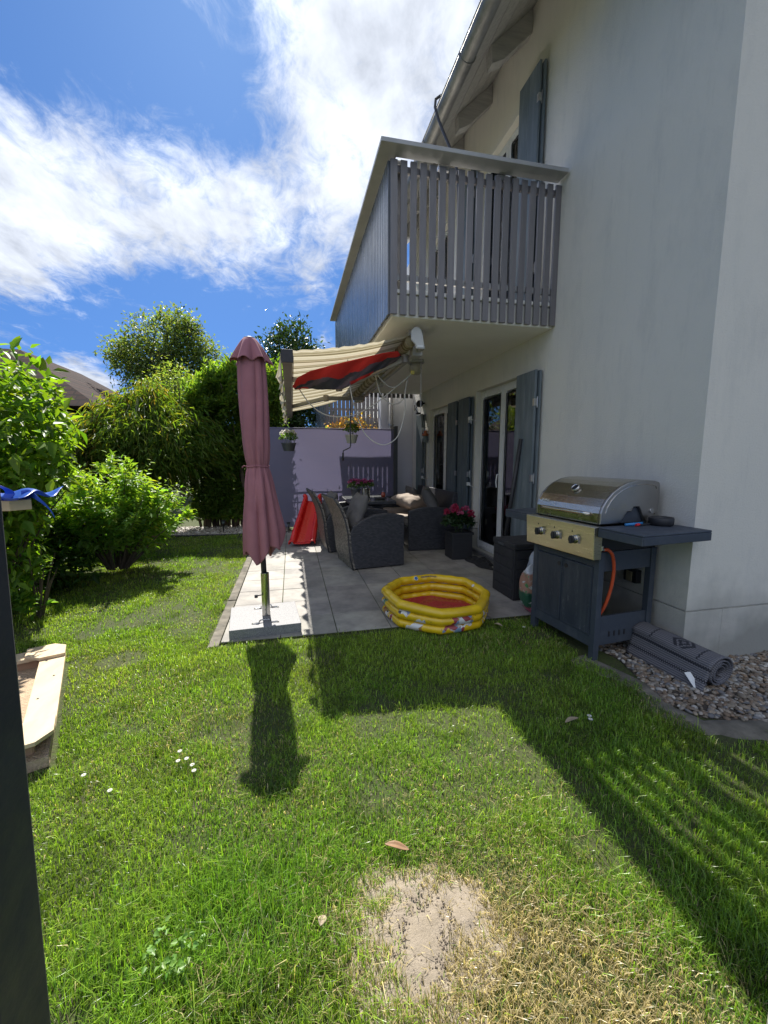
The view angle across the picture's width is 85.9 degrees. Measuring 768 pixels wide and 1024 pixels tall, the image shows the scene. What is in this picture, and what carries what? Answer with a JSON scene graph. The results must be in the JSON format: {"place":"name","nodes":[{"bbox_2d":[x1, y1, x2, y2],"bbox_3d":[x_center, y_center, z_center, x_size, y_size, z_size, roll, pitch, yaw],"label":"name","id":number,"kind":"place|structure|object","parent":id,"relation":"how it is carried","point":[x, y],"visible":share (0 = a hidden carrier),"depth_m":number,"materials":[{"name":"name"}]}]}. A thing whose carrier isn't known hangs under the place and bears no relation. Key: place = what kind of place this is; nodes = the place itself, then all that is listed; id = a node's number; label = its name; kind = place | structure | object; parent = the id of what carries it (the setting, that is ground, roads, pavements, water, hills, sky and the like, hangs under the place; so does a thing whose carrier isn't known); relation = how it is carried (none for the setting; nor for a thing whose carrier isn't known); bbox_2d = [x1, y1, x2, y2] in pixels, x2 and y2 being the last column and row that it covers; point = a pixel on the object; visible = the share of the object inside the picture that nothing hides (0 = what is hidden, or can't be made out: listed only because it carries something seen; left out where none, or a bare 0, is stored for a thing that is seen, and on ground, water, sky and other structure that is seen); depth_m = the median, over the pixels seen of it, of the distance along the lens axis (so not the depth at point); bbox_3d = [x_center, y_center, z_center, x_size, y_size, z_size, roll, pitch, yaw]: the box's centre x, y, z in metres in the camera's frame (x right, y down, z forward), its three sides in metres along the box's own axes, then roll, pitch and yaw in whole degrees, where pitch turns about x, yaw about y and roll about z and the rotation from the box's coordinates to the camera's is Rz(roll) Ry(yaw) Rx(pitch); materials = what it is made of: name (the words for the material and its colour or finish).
{"place":"outdoors","nodes":[
{"label":"outdoors","id":0,"kind":"place"},
{"bbox_2d":[0,348,166,477],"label":"hip roof house","id":1,"kind":"structure","parent":0,"point":[80,388],"depth_m":12.00,"materials":[{"name":"brown tile"}]},
{"bbox_2d":[169,476,293,635],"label":"ground","id":2,"kind":"structure","parent":0,"point":[195,522],"depth_m":10.26,"materials":[{"name":"soil"}]},
{"bbox_2d":[65,374,246,526],"bbox_3d":[-4.109,-0.980,7.319,3.216,2.743,2.499,-2,8,-12],"label":"bamboo","id":3,"kind":"object","parent":2,"relation":"on","point":[145,425],"visible":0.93,"depth_m":6.76,"materials":[{"name":"green plant"}]},
{"bbox_2d":[92,301,229,490],"bbox_3d":[-8.348,-4.391,16.140,4.004,7.265,4.389,6,10,41],"label":"garden tree","id":4,"kind":"object","parent":2,"relation":"on","point":[182,337],"visible":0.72,"depth_m":15.37,"materials":[{"name":"green plant"}]},
{"bbox_2d":[126,355,200,503],"bbox_3d":[-6.024,-2.335,12.068,2.782,4.214,2.033,-2,8,-12],"label":"garden tree","id":5,"kind":"object","parent":2,"relation":"on","point":[167,381],"visible":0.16,"depth_m":11.60,"materials":[{"name":"green plant"}]},
{"bbox_2d":[171,525,287,534],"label":"stone chips","id":6,"kind":"object","parent":2,"relation":"on","point":[198,530],"visible":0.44,"depth_m":7.63,"materials":[{"name":"grey gravel"}]},
{"bbox_2d":[208,555,251,648],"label":"patio kerb","id":7,"kind":"structure","parent":2,"relation":"on","point":[219,632],"depth_m":3.73,"materials":[{"name":"beige concrete"}]},
{"bbox_2d":[177,351,289,527],"bbox_3d":[-2.813,-1.428,8.024,2.123,3.469,1.357,-2,8,-12],"label":"laurel hedge","id":8,"kind":"object","parent":2,"relation":"on","point":[215,388],"visible":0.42,"depth_m":7.66,"materials":[{"name":"green plant"}]},
{"bbox_2d":[254,309,337,427],"bbox_3d":[-3.105,-3.194,12.769,4.227,5.748,2.626,-2,8,-12],"label":"evergreen tree","id":9,"kind":"object","parent":2,"relation":"on","point":[298,419],"visible":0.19,"depth_m":12.29,"materials":[{"name":"green plant"}]},
{"bbox_2d":[311,265,412,493],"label":"row house","id":10,"kind":"structure","parent":2,"relation":"on","point":[383,413],"depth_m":8.61,"materials":[{"name":"paint"}]},
{"bbox_2d":[330,0,767,656],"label":"row house","id":11,"kind":"structure","parent":2,"relation":"on","point":[586,292],"depth_m":3.32,"materials":[{"name":"paint"}]},
{"bbox_2d":[276,327,424,424],"bbox_3d":[-0.672,-1.629,5.529,1.394,0.655,3.854,-2,8,-12],"label":"awning","id":12,"kind":"object","parent":11,"relation":"attached to","point":[296,364],"visible":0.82,"depth_m":4.15,"materials":[{"name":"fabric"}]},
{"bbox_2d":[342,393,350,460],"bbox_3d":[-0.408,-1.057,4.523,0.116,0.980,0.022,-2,8,-12],"label":"awning crank","id":13,"kind":"object","parent":12,"relation":"hanging from","point":[350,431],"visible":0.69,"depth_m":4.55,"materials":[{"name":"black metal"}]},
{"bbox_2d":[293,351,401,389],"bbox_3d":[-0.386,-1.397,4.108,1.124,0.323,0.236,1,8,6],"label":"hanging cloth","id":14,"kind":"object","parent":12,"relation":"hanging from","point":[342,375],"visible":1,"depth_m":4.09,"materials":[{"name":"red fabric"}]},
{"bbox_2d":[294,374,411,416],"bbox_3d":[-0.315,-1.282,4.478,1.295,0.498,0.072,-1,8,-7],"label":"cable loop","id":15,"kind":"object","parent":12,"relation":"hanging from","point":[353,414],"visible":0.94,"depth_m":4.49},
{"bbox_2d":[347,359,407,444],"bbox_3d":[-0.060,-1.140,4.392,0.722,0.850,0.074,-4,8,-27],"label":"cable loop","id":16,"kind":"object","parent":12,"relation":"hanging from","point":[402,420],"visible":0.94,"depth_m":4.45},
{"bbox_2d":[375,375,404,404],"bbox_3d":[0.006,-1.430,4.464,0.456,0.524,0.012,-2,8,-12],"label":"cable loop","id":17,"kind":"object","parent":12,"relation":"hanging from","point":[383,397],"visible":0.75,"depth_m":4.48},
{"bbox_2d":[377,373,410,387],"bbox_3d":[0.042,-1.496,4.400,0.588,0.328,0.051,-3,8,-24],"label":"cable loop","id":18,"kind":"object","parent":12,"relation":"hanging from","point":[390,386],"visible":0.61,"depth_m":4.42,"materials":[{"name":"grey plastic"}]},
{"bbox_2d":[408,358,423,374],"bbox_3d":[0.401,-1.830,5.223,0.219,0.176,0.219,-2,8,-12],"label":"ceiling lamp","id":19,"kind":"object","parent":11,"relation":"attached to","point":[415,364],"visible":0.88,"depth_m":5.16,"materials":[{"name":"metal"}]},
{"bbox_2d":[414,400,424,413],"bbox_3d":[0.656,-1.952,7.683,0.215,0.255,0.120,-2,8,-12],"label":"wall spotlight","id":20,"kind":"object","parent":11,"relation":"attached to","point":[418,402],"depth_m":7.64,"materials":[{"name":"black plastic"}]},
{"bbox_2d":[420,357,421,411],"bbox_3d":[0.407,-1.476,4.548,0.014,0.730,0.015,5,9,33],"label":"chain","id":21,"kind":"object","parent":11,"relation":"hanging from","point":[420,383],"visible":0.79,"depth_m":4.55,"materials":[{"name":"metal"}]},
{"bbox_2d":[422,426,428,442],"bbox_3d":[0.754,-1.417,7.527,0.116,0.294,0.113,6,10,38],"label":"wall lantern","id":22,"kind":"object","parent":11,"relation":"attached to","point":[425,437],"depth_m":7.50,"materials":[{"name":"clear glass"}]},
{"bbox_2d":[432,406,447,489],"bbox_3d":[1.081,-0.728,7.092,0.162,2.096,1.116,-2,8,-12],"label":"french door","id":23,"kind":"structure","parent":11,"relation":"in","point":[439,422],"depth_m":7.22,"materials":[{"name":"plastic"}]},
{"bbox_2d":[435,230,447,292],"bbox_3d":[1.053,-3.471,6.860,0.162,2.156,1.096,-2,8,-12],"label":"french door","id":24,"kind":"structure","parent":11,"relation":"in","point":[446,233],"depth_m":6.73,"materials":[{"name":"plastic"}]},
{"bbox_2d":[434,94,458,198],"bbox_3d":[0.642,-3.142,4.088,0.133,2.230,0.657,-2,8,-12],"label":"cable","id":25,"kind":"object","parent":11,"relation":"on","point":[440,123],"visible":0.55,"depth_m":4.15,"materials":[{"name":"grey plastic"}]},
{"bbox_2d":[477,380,516,553],"bbox_3d":[1.514,-0.485,5.087,0.195,2.136,1.346,-2,8,-12],"label":"french door","id":26,"kind":"structure","parent":11,"relation":"in","point":[497,412],"depth_m":5.27,"materials":[{"name":"plastic"}]},
{"bbox_2d":[482,126,518,298],"bbox_3d":[1.505,-3.207,4.847,0.162,2.156,1.296,-2,8,-12],"label":"french door","id":27,"kind":"structure","parent":11,"relation":"in","point":[510,150],"depth_m":4.81,"materials":[{"name":"plastic"}]},
{"bbox_2d":[623,568,641,583],"bbox_3d":[1.839,0.467,3.058,0.055,0.100,0.120,-2,8,-12],"label":"wall socket","id":28,"kind":"object","parent":11,"relation":"attached to","point":[633,575],"depth_m":3.02,"materials":[{"name":"plastic"}]},
{"bbox_2d":[571,655,767,740],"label":"concrete edging","id":29,"kind":"object","parent":2,"relation":"on","point":[746,729],"visible":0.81,"depth_m":2.12,"materials":[{"name":"grey concrete"}]},
{"bbox_2d":[598,640,767,721],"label":"gravel bed","id":30,"kind":"object","parent":2,"relation":"on","point":[705,707],"visible":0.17,"depth_m":2.37,"materials":[{"name":"grey gravel"}]},
{"bbox_2d":[506,476,711,660],"bbox_3d":[1.481,0.355,3.042,0.627,1.206,1.295,-2,8,-18],"label":"gas grill","id":31,"kind":"object","parent":30,"relation":"on","point":[579,533],"visible":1,"depth_m":2.80,"materials":[{"name":"grey metal"}]},
{"bbox_2d":[535,550,563,619],"bbox_3d":[1.251,0.545,3.132,0.020,0.469,0.270,-2,8,-18],"label":"door","id":32,"kind":"structure","parent":31,"relation":"in","point":[549,566],"depth_m":3.12,"materials":[{"name":"grey metal"}]},
{"bbox_2d":[560,558,593,634],"bbox_3d":[1.338,0.579,2.874,0.020,0.469,0.269,-2,8,-18],"label":"door","id":33,"kind":"structure","parent":31,"relation":"in","point":[577,577],"depth_m":2.86,"materials":[{"name":"grey metal"}]},
{"bbox_2d":[624,522,650,525],"bbox_3d":[1.635,0.077,2.646,0.193,0.026,0.040,-2,8,-12],"label":"lighter","id":34,"kind":"object","parent":31,"relation":"on","point":[635,524],"visible":1,"depth_m":2.63,"materials":[{"name":"blue plastic"}]},
{"bbox_2d":[648,516,674,526],"bbox_3d":[1.799,0.059,2.677,0.144,0.052,0.144,-2,8,-12],"label":"bowl","id":35,"kind":"object","parent":31,"relation":"on","point":[665,521],"visible":0.97,"depth_m":2.63,"materials":[{"name":"black plastic"}]},
{"bbox_2d":[626,621,732,691],"bbox_3d":[1.861,0.900,2.646,0.272,0.214,0.522,-3,8,-21],"label":"rolled rug","id":36,"kind":"object","parent":30,"relation":"on","point":[692,664],"visible":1,"depth_m":2.56,"materials":[{"name":"grey fabric"}]},
{"bbox_2d":[0,0,479,445],"label":"sky","id":37,"kind":"structure","parent":0,"point":[216,158],"materials":[{"name":"blue"}]},
{"bbox_2d":[220,531,530,645],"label":"patio","id":38,"kind":"structure","parent":0,"point":[353,604],"depth_m":4.39,"materials":[{"name":"grey concrete"}]},
{"bbox_2d":[229,572,300,640],"bbox_3d":[-0.969,0.703,3.331,0.534,0.440,0.507,-2,8,-17],"label":"granite stand","id":39,"kind":"object","parent":38,"relation":"on","point":[266,618],"visible":0.95,"depth_m":3.26,"materials":[{"name":"grey stone"}]},
{"bbox_2d":[229,336,285,573],"bbox_3d":[-0.964,-0.253,3.212,0.366,2.127,0.328,-2,8,-12],"label":"parasol","id":40,"kind":"object","parent":39,"relation":"on","point":[264,531],"visible":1,"depth_m":3.11,"materials":[{"name":"pink fabric"}]},
{"bbox_2d":[288,494,321,544],"bbox_3d":[-1.225,0.092,6.780,0.390,0.748,1.180,0,7,3],"label":"toddler slide","id":41,"kind":"object","parent":38,"relation":"on","point":[305,530],"visible":0.83,"depth_m":6.58,"materials":[{"name":"red plastic"}]},
{"bbox_2d":[269,426,397,526],"bbox_3d":[-0.942,-0.632,7.713,2.446,1.950,0.080,-2,8,-12],"label":"privacy fence","id":42,"kind":"object","parent":38,"relation":"on","point":[315,463],"visible":0.59,"depth_m":7.64,"materials":[{"name":"fabric"}]},
{"bbox_2d":[278,428,298,450],"bbox_3d":[-1.565,-1.299,6.715,0.306,0.609,0.331,5,9,34],"label":"hanging pot","id":43,"kind":"object","parent":42,"relation":"hanging from","point":[288,446],"visible":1,"depth_m":6.67,"materials":[{"name":"metal"}]},
{"bbox_2d":[342,418,359,442],"bbox_3d":[-0.466,-1.361,5.913,0.266,0.738,0.270,-2,8,-12],"label":"hanging pot","id":44,"kind":"object","parent":42,"relation":"hanging from","point":[354,437],"visible":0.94,"depth_m":5.89,"materials":[{"name":"metal"}]},
{"bbox_2d":[325,411,377,428],"bbox_3d":[-0.700,-0.996,8.914,1.388,2.366,1.017,-2,8,-12],"label":"orange shrub","id":45,"kind":"object","parent":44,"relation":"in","point":[340,423],"visible":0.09,"depth_m":8.75,"materials":[{"name":"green plant"}]},
{"bbox_2d":[306,488,373,551],"bbox_3d":[-0.668,0.095,6.152,0.899,0.886,0.646,-2,8,-17],"label":"wicker armchair","id":46,"kind":"object","parent":38,"relation":"on","point":[326,531],"visible":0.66,"depth_m":5.85,"materials":[{"name":"grey wicker"}]},
{"bbox_2d":[322,491,337,518],"bbox_3d":[-0.824,-0.093,6.095,0.178,0.460,0.460,23,-1,-20],"label":"cushion","id":47,"kind":"object","parent":46,"relation":"on","point":[325,506],"visible":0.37,"depth_m":5.91,"materials":[{"name":"grey fabric"}]},
{"bbox_2d":[321,493,403,569],"bbox_3d":[-0.280,0.215,5.234,0.899,0.886,0.646,-3,8,-21],"label":"wicker armchair","id":48,"kind":"object","parent":38,"relation":"on","point":[373,537],"visible":0.96,"depth_m":5.01,"materials":[{"name":"grey wicker"}]},
{"bbox_2d":[341,495,395,508],"bbox_3d":[-0.273,0.127,6.584,0.700,0.708,1.070,-2,8,-12],"label":"garden table","id":49,"kind":"object","parent":38,"relation":"on","point":[375,503],"visible":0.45,"depth_m":6.26,"materials":[{"name":"wicker"}]},
{"bbox_2d":[347,478,362,497],"bbox_3d":[-0.451,-0.382,6.508,0.277,0.322,0.270,-2,8,-12],"label":"flower pot","id":50,"kind":"object","parent":49,"relation":"on","point":[353,482],"visible":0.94,"depth_m":6.46,"materials":[{"name":"green plant"}]},
{"bbox_2d":[359,478,373,497],"bbox_3d":[-0.285,-0.376,6.475,0.286,0.318,0.276,-2,8,-12],"label":"flower pot","id":51,"kind":"object","parent":49,"relation":"on","point":[364,482],"visible":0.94,"depth_m":6.43,"materials":[{"name":"silver metal"}]},
{"bbox_2d":[382,485,458,550],"bbox_3d":[0.525,0.017,6.940,0.779,0.834,1.960,-2,8,-12],"label":"wicker sofa","id":52,"kind":"object","parent":38,"relation":"on","point":[424,530],"visible":0.52,"depth_m":6.00,"materials":[{"name":"black wicker"}]},
{"bbox_2d":[383,507,408,512],"bbox_3d":[0.327,-0.009,7.513,0.600,0.100,0.590,-2,8,-12],"label":"seat pad","id":53,"kind":"object","parent":52,"relation":"on","point":[389,509],"visible":0.22,"depth_m":7.40,"materials":[{"name":"beige fabric"}]},
{"bbox_2d":[390,511,407,515],"bbox_3d":[0.457,0.067,6.935,0.600,0.100,0.590,-2,8,-12],"label":"seat pad","id":54,"kind":"object","parent":52,"relation":"on","point":[404,513],"visible":0.11,"depth_m":6.99,"materials":[{"name":"beige fabric"}]},
{"bbox_2d":[390,493,426,509],"bbox_3d":[0.477,-0.189,7.121,0.600,0.260,0.500,-7,22,-42],"label":"cushion","id":55,"kind":"object","parent":52,"relation":"on","point":[410,501],"visible":0.78,"depth_m":6.94,"materials":[{"name":"beige fabric"}]},
{"bbox_2d":[405,486,417,493],"bbox_3d":[0.520,-0.257,7.371,0.167,0.440,0.500,-21,11,-7],"label":"cushion","id":56,"kind":"object","parent":52,"relation":"on","point":[409,489],"visible":0.31,"depth_m":7.18,"materials":[{"name":"grey fabric"}]},
{"bbox_2d":[421,486,438,506],"bbox_3d":[0.712,-0.178,6.340,0.190,0.460,0.580,-27,4,8],"label":"cushion","id":57,"kind":"object","parent":52,"relation":"on","point":[429,498],"visible":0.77,"depth_m":6.10,"materials":[{"name":"grey fabric"}]},
{"bbox_2d":[381,574,489,634],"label":"paddling pool","id":58,"kind":"structure","parent":38,"relation":"on","point":[429,607],"depth_m":3.44,"materials":[{"name":"yellow plastic"}]},
{"bbox_2d":[440,504,477,559],"bbox_3d":[0.996,0.249,5.548,0.504,0.737,0.492,-2,8,-12],"label":"planter","id":59,"kind":"object","parent":38,"relation":"on","point":[458,544],"visible":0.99,"depth_m":5.46,"materials":[{"name":"grey plastic"}]},
{"bbox_2d":[465,556,492,569],"bbox_3d":[1.218,0.621,5.298,0.250,0.060,0.744,-2,8,-12],"label":"door mat","id":60,"kind":"object","parent":38,"relation":"on","point":[483,562],"depth_m":5.24,"materials":[{"name":"fabric"}]},
{"bbox_2d":[492,535,533,600],"bbox_3d":[1.359,0.539,4.087,0.423,0.541,0.427,-2,8,-12],"label":"storage box","id":61,"kind":"object","parent":38,"relation":"on","point":[512,554],"visible":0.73,"depth_m":3.94,"materials":[{"name":"plastic"}]},
{"bbox_2d":[503,439,522,535],"bbox_3d":[1.387,-0.024,4.556,0.044,1.543,0.276,-5,9,-31],"label":"parasol pole","id":62,"kind":"object","parent":38,"relation":"on","point":[516,467],"visible":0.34,"depth_m":4.46,"materials":[{"name":"grey metal"}]},
{"bbox_2d":[519,563,532,611],"bbox_3d":[1.330,0.665,3.618,0.274,0.442,0.182,-2,8,-12],"label":"bag","id":63,"kind":"object","parent":38,"relation":"on","point":[525,586],"visible":0.41,"depth_m":3.56,"materials":[{"name":"plastic"}]},
{"bbox_2d":[527,551,533,566],"bbox_3d":[1.439,0.593,3.779,0.271,0.542,0.150,-2,8,-12],"label":"bag","id":64,"kind":"object","parent":38,"relation":"on","point":[531,557],"visible":0.05,"depth_m":3.73,"materials":[{"name":"grey plastic"}]},
{"bbox_2d":[11,533,767,1023],"bbox_3d":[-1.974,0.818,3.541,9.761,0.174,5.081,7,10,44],"label":"grass","id":65,"kind":"structure","parent":0,"point":[233,875],"depth_m":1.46,"materials":[{"name":"green plant"}]},
{"bbox_2d":[0,493,50,1023],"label":"gate post","id":66,"kind":"object","parent":65,"relation":"on","point":[24,998],"visible":1,"depth_m":0.35,"materials":[{"name":"metal"}]},
{"bbox_2d":[0,485,65,772],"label":"sandbox","id":67,"kind":"object","parent":65,"relation":"on","point":[40,669],"visible":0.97,"depth_m":2.08,"materials":[{"name":"brown wood"}]},
{"bbox_2d":[9,546,57,619],"bbox_3d":[-2.981,0.595,3.364,0.622,0.658,0.538,5,9,31],"label":"leafy shrub","id":68,"kind":"object","parent":65,"relation":"on","point":[26,602],"visible":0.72,"depth_m":3.42,"materials":[{"name":"green plant"}]},
{"bbox_2d":[0,335,87,613],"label":"leafy shrub","id":69,"kind":"object","parent":65,"relation":"on","point":[38,454],"visible":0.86,"depth_m":3.16,"materials":[{"name":"green plant"}]},
{"bbox_2d":[7,518,108,591],"bbox_3d":[-3.730,0.389,4.469,1.730,0.899,1.163,3,8,23],"label":"shrub","id":70,"kind":"object","parent":65,"relation":"on","point":[56,545],"visible":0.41,"depth_m":4.31,"materials":[{"name":"green plant"}]},
{"bbox_2d":[21,410,118,496],"bbox_3d":[-4.538,-0.363,5.003,0.160,2.120,6.650,-2,8,-12],"label":"board fence","id":71,"kind":"object","parent":65,"relation":"on","point":[79,468],"visible":0.06,"depth_m":6.82,"materials":[{"name":"brown wood"}]},
{"bbox_2d":[46,449,196,569],"bbox_3d":[-3.198,-0.028,4.836,1.822,1.417,1.378,-2,8,-12],"label":"garden shrub","id":72,"kind":"object","parent":65,"relation":"on","point":[123,518],"visible":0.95,"depth_m":4.64,"materials":[{"name":"green plant"}]},
{"bbox_2d":[141,915,205,979],"bbox_3d":[-0.571,1.160,1.099,0.147,0.031,0.125,2,8,14],"label":"weed","id":73,"kind":"object","parent":65,"relation":"on","point":[165,963],"visible":0.99,"depth_m":1.09,"materials":[{"name":"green plant"}]},
{"bbox_2d":[171,531,287,536],"bbox_3d":[-3.179,0.408,7.244,2.908,0.042,0.146,-1,8,-10],"label":"lawn edging","id":74,"kind":"object","parent":65,"relation":"on","point":[206,535],"visible":0.3,"depth_m":7.18,"materials":[{"name":"grey stone"}]},
{"bbox_2d":[318,915,326,925],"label":"dry leaf","id":75,"kind":"object","parent":65,"relation":"on","point":[321,921],"visible":1,"depth_m":1.18,"materials":[{"name":"beige plant"}]},
{"bbox_2d":[385,840,408,849],"bbox_3d":[0.045,1.139,1.407,0.085,0.012,0.027,2,8,12],"label":"dry leaf","id":76,"kind":"object","parent":65,"relation":"on","point":[397,844],"visible":1,"depth_m":1.41,"materials":[{"name":"brown plant"}]},
{"bbox_2d":[331,861,527,1023],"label":"sandy patch","id":77,"kind":"object","parent":65,"relation":"on","point":[424,930],"visible":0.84,"depth_m":1.17,"materials":[{"name":"beige sand"}]},
{"bbox_2d":[369,882,470,1000],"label":"soil crumbs","id":78,"kind":"object","parent":77,"relation":"on","point":[440,932],"visible":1,"depth_m":1.18,"materials":[{"name":"brown soil"}]},
{"bbox_2d":[565,716,577,722],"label":"dry leaf","id":79,"kind":"object","parent":65,"relation":"on","point":[570,718],"visible":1,"depth_m":2.09,"materials":[{"name":"plant"}]},
{"bbox_2d":[404,516,407,526],"bbox_3d":[0.587,0.142,6.358,0.600,0.100,0.590,-2,8,-12],"label":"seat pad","id":80,"kind":"object","parent":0,"point":[405,520],"visible":0.03,"depth_m":6.21,"materials":[{"name":"grey fabric"}]},
{"bbox_3d":[-0.128,0.279,5.298,0.560,0.070,0.440,-3,8,-21],"label":"seat pad","id":81,"kind":"object","parent":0,"visible":0},
{"bbox_2d":[346,492,368,528],"bbox_3d":[-0.350,-0.003,5.221,0.176,0.500,0.500,19,1,-20],"label":"cushion","id":82,"kind":"object","parent":81,"relation":"on","point":[357,509],"visible":0.77,"depth_m":5.04,"materials":[{"name":"grey fabric"}]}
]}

